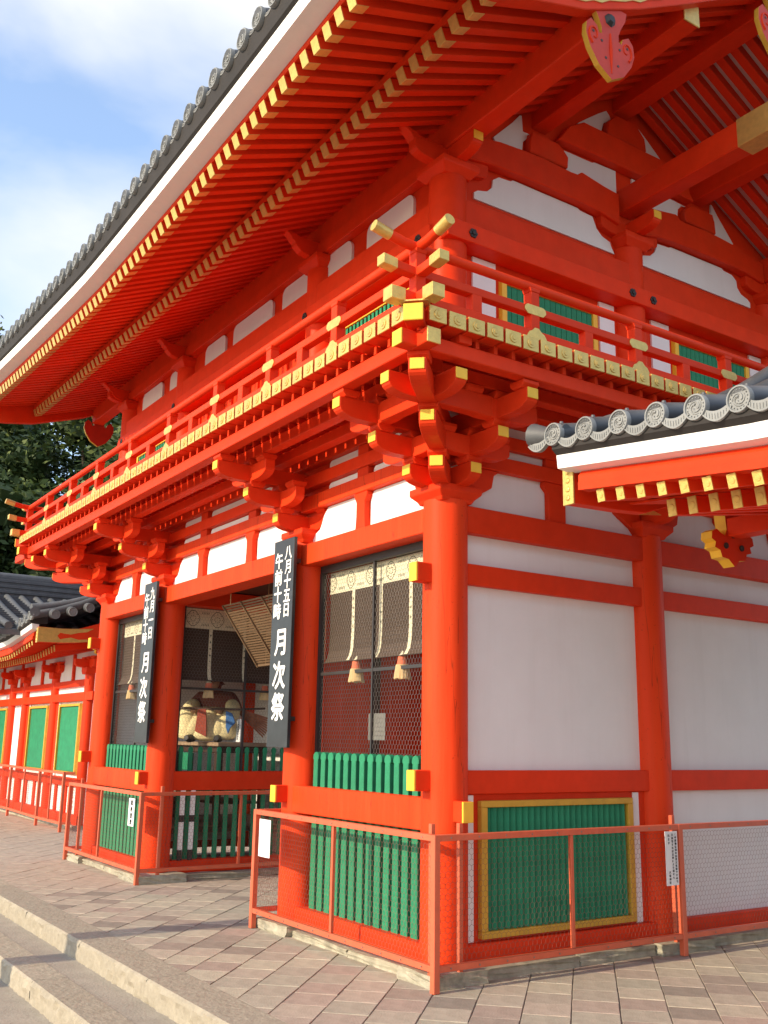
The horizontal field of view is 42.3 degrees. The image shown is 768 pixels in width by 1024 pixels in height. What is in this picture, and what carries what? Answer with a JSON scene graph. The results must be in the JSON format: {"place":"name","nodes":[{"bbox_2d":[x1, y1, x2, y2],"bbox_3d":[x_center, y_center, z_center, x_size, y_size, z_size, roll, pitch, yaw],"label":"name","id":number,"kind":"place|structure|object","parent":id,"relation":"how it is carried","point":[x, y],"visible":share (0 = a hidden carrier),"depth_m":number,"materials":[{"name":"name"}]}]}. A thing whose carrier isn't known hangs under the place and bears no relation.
{"place":"outdoors","nodes":[
{"label":"outdoors","id":0,"kind":"place"},
{"bbox_2d":[0,979,52,1023],"bbox_3d":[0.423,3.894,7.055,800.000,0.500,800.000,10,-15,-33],"label":"ground","id":1,"kind":"structure","parent":0,"point":[15,1008],"depth_m":7.19,"materials":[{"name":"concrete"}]},
{"bbox_2d":[0,464,68,577],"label":"broadleaf tree","id":2,"kind":"object","parent":1,"relation":"on","point":[18,493],"visible":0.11,"depth_m":26.53,"materials":[{"name":"green plant"}]},
{"bbox_2d":[0,315,81,546],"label":"broadleaf tree","id":3,"kind":"object","parent":1,"relation":"on","point":[18,429],"visible":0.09,"depth_m":32.23,"materials":[{"name":"green plant"}]},
{"bbox_2d":[0,412,121,574],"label":"broadleaf tree","id":4,"kind":"object","parent":1,"relation":"on","point":[25,457],"visible":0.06,"depth_m":29.63,"materials":[{"name":"green plant"}]},
{"bbox_2d":[0,932,134,1023],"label":"kerb","id":5,"kind":"structure","parent":1,"relation":"on","point":[50,994],"depth_m":7.26,"materials":[{"name":"stone"}]},
{"bbox_2d":[0,913,177,1023],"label":"step","id":6,"kind":"object","parent":1,"relation":"on","point":[130,1007],"visible":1,"depth_m":7.56,"materials":[{"name":"stone"}]},
{"bbox_2d":[0,879,286,1023],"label":"kerb","id":7,"kind":"structure","parent":1,"relation":"on","point":[176,995],"depth_m":7.38,"materials":[{"name":"stone"}]},
{"bbox_2d":[0,0,269,495],"label":"sky","id":8,"kind":"structure","parent":0,"point":[89,89],"materials":[{"name":"blue"}]},
{"bbox_2d":[0,811,767,1023],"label":"pavement","id":9,"kind":"structure","parent":0,"point":[201,930],"depth_m":7.35,"materials":[{"name":"beige stone"}]},
{"bbox_2d":[0,764,74,831],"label":"barrier","id":10,"kind":"object","parent":9,"relation":"on","point":[36,817],"visible":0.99,"depth_m":18.65,"materials":[{"name":"metal"}]},
{"bbox_2d":[0,596,100,829],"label":"tiled wing","id":11,"kind":"structure","parent":9,"relation":"on","point":[47,680],"depth_m":19.42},
{"bbox_2d":[0,708,7,763],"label":"window","id":12,"kind":"structure","parent":11,"relation":"in","point":[4,711],"depth_m":23.19,"materials":[{"name":"green paint"}]},
{"bbox_2d":[24,705,49,768],"bbox_3d":[-7.280,4.731,20.800,0.064,1.300,1.380,10,-15,-33],"label":"window","id":13,"kind":"structure","parent":11,"relation":"in","point":[37,728],"depth_m":20.82,"materials":[{"name":"green paint"}]},
{"bbox_2d":[53,703,82,774],"bbox_3d":[-6.067,4.346,19.036,0.064,1.300,1.330,10,-15,-33],"label":"window","id":14,"kind":"structure","parent":11,"relation":"in","point":[69,715],"depth_m":19.04,"materials":[{"name":"green paint"}]},
{"bbox_2d":[0,572,100,634],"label":"tiled roof hall","id":15,"kind":"structure","parent":9,"relation":"on","point":[20,594],"depth_m":20.89,"materials":[{"name":"grey tile"}]},
{"bbox_2d":[63,778,279,884],"bbox_3d":[-2.564,4.137,13.201,2.501,1.085,2.787,10,-15,-33],"label":"barrier","id":16,"kind":"object","parent":9,"relation":"on","point":[136,870],"visible":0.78,"depth_m":12.02,"materials":[{"name":"metal"}]},
{"bbox_2d":[127,798,134,826],"bbox_3d":[-2.973,3.526,11.657,0.012,0.313,0.190,10,-15,-33],"label":"smoking notice","id":17,"kind":"object","parent":16,"relation":"attached to","point":[131,809],"visible":1,"depth_m":11.64,"materials":[{"name":"white paper"}]},
{"bbox_2d":[0,0,767,990],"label":"shrine gate","id":18,"kind":"structure","parent":9,"relation":"on","point":[338,286],"depth_m":8.88,"materials":[{"name":"paint"}]},
{"bbox_2d":[109,614,143,744],"bbox_3d":[-3.273,2.371,13.230,0.050,2.035,1.876,10,-15,-33],"label":"window frame","id":19,"kind":"structure","parent":18,"relation":"in","point":[137,617],"depth_m":13.82,"materials":[{"name":"black metal"}]},
{"bbox_2d":[118,620,141,684],"bbox_3d":[-3.239,1.863,13.372,0.093,0.880,1.790,10,-15,-33],"label":"reed blind","id":20,"kind":"object","parent":18,"relation":"attached to","point":[128,648],"visible":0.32,"depth_m":13.82,"materials":[{"name":"brown wicker"}]},
{"bbox_2d":[126,681,136,698],"bbox_3d":[-3.439,2.434,13.534,0.147,0.241,0.151,10,-15,-33],"label":"blind tassel","id":21,"kind":"object","parent":20,"relation":"hanging from","point":[129,695],"visible":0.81,"depth_m":13.49,"materials":[{"name":"beige fabric"}]},
{"bbox_2d":[134,581,162,742],"bbox_3d":[-2.894,1.849,12.250,0.116,1.955,0.400,10,-15,-33],"label":"signboard","id":22,"kind":"object","parent":18,"relation":"attached to","point":[152,599],"visible":1,"depth_m":12.18,"materials":[{"name":"black paint"}]},
{"bbox_2d":[137,440,165,462],"bbox_3d":[-3.249,-0.529,13.882,0.044,0.860,1.240,10,-15,-33],"label":"lattice window","id":23,"kind":"structure","parent":18,"relation":"in","point":[160,445],"depth_m":13.88,"materials":[{"name":"yellow paint"}]},
{"bbox_2d":[176,790,185,860],"bbox_3d":[-2.456,3.764,12.009,0.056,0.860,0.024,10,-15,-33],"label":"striped bar","id":24,"kind":"object","parent":18,"relation":"attached to","point":[180,834],"visible":0.95,"depth_m":11.99,"materials":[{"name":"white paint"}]},
{"bbox_2d":[187,790,195,859],"bbox_3d":[-2.345,3.783,12.082,0.056,0.860,0.024,10,-15,-33],"label":"striped bar","id":25,"kind":"object","parent":18,"relation":"attached to","point":[190,831],"visible":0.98,"depth_m":12.06,"materials":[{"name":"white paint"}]},
{"bbox_2d":[172,741,267,824],"bbox_3d":[-2.363,3.667,13.525,1.040,1.035,1.740,10,-15,-33],"label":"altar table","id":26,"kind":"object","parent":18,"relation":"on","point":[260,746],"visible":0.15,"depth_m":13.12,"materials":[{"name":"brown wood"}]},
{"bbox_2d":[179,681,267,741],"bbox_3d":[-2.259,2.518,13.283,1.432,1.116,0.680,-1,-13,8],"label":"guardian statue","id":27,"kind":"object","parent":26,"relation":"on","point":[218,702],"visible":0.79,"depth_m":13.07,"materials":[{"name":"beige wood"}]},
{"bbox_2d":[227,719,241,741],"bbox_3d":[-1.982,2.887,13.107,0.016,0.290,0.400,10,-15,-33],"label":"guardian notice","id":28,"kind":"object","parent":26,"relation":"on","point":[238,734],"visible":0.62,"depth_m":12.99,"materials":[{"name":"white paper"}]},
{"bbox_2d":[182,608,271,683],"bbox_3d":[-1.792,1.792,13.085,1.850,0.920,0.093,10,-15,-33],"label":"reed blind","id":29,"kind":"object","parent":18,"relation":"attached to","point":[213,620],"visible":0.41,"depth_m":12.88,"materials":[{"name":"brown wicker"}]},
{"bbox_2d":[203,681,213,697],"bbox_3d":[-2.241,2.260,12.684,0.148,0.241,0.149,10,-15,-33],"label":"blind tassel","id":30,"kind":"object","parent":29,"relation":"hanging from","point":[209,694],"visible":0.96,"depth_m":12.63,"materials":[{"name":"beige fabric"}]},
{"bbox_2d":[259,684,268,699],"bbox_3d":[-1.578,2.371,13.113,0.151,0.241,0.152,10,-15,-33],"label":"blind tassel","id":31,"kind":"object","parent":29,"relation":"hanging from","point":[265,688],"visible":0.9,"depth_m":13.06,"materials":[{"name":"beige fabric"}]},
{"bbox_2d":[175,606,279,770],"bbox_3d":[-1.762,2.320,12.926,1.956,2.030,0.040,10,-15,-33],"label":"window frame","id":32,"kind":"structure","parent":18,"relation":"in","point":[244,690],"depth_m":12.71,"materials":[{"name":"black metal"}]},
{"bbox_2d":[222,588,326,667],"bbox_3d":[-1.091,1.131,10.940,0.524,1.023,2.211,10,-15,-33],"label":"bamboo screen","id":33,"kind":"object","parent":18,"relation":"hanging from","point":[252,621],"visible":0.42,"depth_m":11.47,"materials":[{"name":"wicker"}]},
{"bbox_2d":[266,537,300,747],"bbox_3d":[-0.934,1.226,9.399,0.116,1.955,0.400,10,-15,-33],"label":"signboard","id":34,"kind":"object","parent":18,"relation":"attached to","point":[286,562],"visible":1,"depth_m":9.34,"materials":[{"name":"black paint"}]},
{"bbox_2d":[315,540,422,755],"bbox_3d":[-0.094,1.361,8.606,0.050,2.035,1.876,10,-15,-33],"label":"window frame","id":35,"kind":"structure","parent":18,"relation":"in","point":[373,558],"depth_m":8.78,"materials":[{"name":"black metal"}]},
{"bbox_2d":[322,551,422,663],"bbox_3d":[-0.061,0.859,8.747,0.093,0.867,1.810,10,-15,-33],"label":"reed blind","id":36,"kind":"object","parent":18,"relation":"attached to","point":[382,616],"visible":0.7,"depth_m":8.80,"materials":[{"name":"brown wood"}]},
{"bbox_2d":[348,656,363,682],"bbox_3d":[-0.244,1.409,8.889,0.148,0.241,0.151,10,-15,-33],"label":"blind tassel","id":37,"kind":"object","parent":36,"relation":"hanging from","point":[352,676],"visible":0.81,"depth_m":8.84,"materials":[{"name":"beige fabric"}]},
{"bbox_2d":[394,651,410,679],"bbox_3d":[0.158,1.281,8.305,0.147,0.240,0.145,10,-15,-33],"label":"blind tassel","id":38,"kind":"object","parent":36,"relation":"hanging from","point":[399,673],"visible":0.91,"depth_m":8.26,"materials":[{"name":"beige fabric"}]},
{"bbox_2d":[368,713,385,739],"bbox_3d":[-0.063,1.829,8.454,0.004,0.225,0.260,10,-15,-33],"label":"grey notice","id":39,"kind":"object","parent":18,"relation":"attached to","point":[380,728],"visible":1,"depth_m":8.43,"materials":[{"name":"beige paper"}]},
{"bbox_2d":[345,288,408,334],"bbox_3d":[-0.071,-1.539,9.259,0.044,0.860,1.240,10,-15,-33],"label":"lattice window","id":40,"kind":"structure","parent":18,"relation":"in","point":[382,308],"depth_m":9.45,"materials":[{"name":"yellow paint"}]},
{"bbox_2d":[499,282,598,350],"bbox_3d":[1.515,-1.564,9.028,1.180,0.900,0.050,10,-15,-33],"label":"lattice window","id":41,"kind":"structure","parent":18,"relation":"in","point":[505,290],"depth_m":9.09,"materials":[{"name":"yellow paint"}]},
{"bbox_2d":[478,797,636,939],"bbox_3d":[1.400,2.784,7.861,1.648,0.980,0.055,10,-15,-33],"label":"lattice window","id":42,"kind":"structure","parent":18,"relation":"in","point":[535,814],"depth_m":7.81,"materials":[{"name":"green paint"}]},
{"bbox_2d":[671,341,748,388],"bbox_3d":[3.404,-1.246,10.257,1.180,0.900,0.050,10,-15,-33],"label":"lattice window","id":43,"kind":"structure","parent":18,"relation":"in","point":[678,349],"depth_m":10.22,"materials":[{"name":"yellow paint"}]},
{"bbox_2d":[249,808,767,994],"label":"barrier","id":44,"kind":"object","parent":9,"relation":"on","point":[434,968],"visible":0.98,"depth_m":7.59,"materials":[{"name":"metal"}]},
{"bbox_2d":[258,819,270,857],"bbox_3d":[-1.069,2.915,8.867,0.008,0.320,0.215,10,-15,-33],"label":"paper notice","id":45,"kind":"object","parent":44,"relation":"attached to","point":[264,837],"visible":1,"depth_m":8.86,"materials":[{"name":"white paper"}]},
{"bbox_2d":[664,831,678,885],"bbox_3d":[2.352,2.826,8.100,0.146,0.420,0.010,10,-15,-33],"label":"heritage notice","id":46,"kind":"object","parent":44,"relation":"attached to","point":[672,868],"visible":1,"depth_m":8.10,"materials":[{"name":"white paper"}]},
{"bbox_2d":[525,366,767,567],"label":"tiled wing","id":47,"kind":"structure","parent":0,"point":[702,454],"depth_m":6.16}
]}

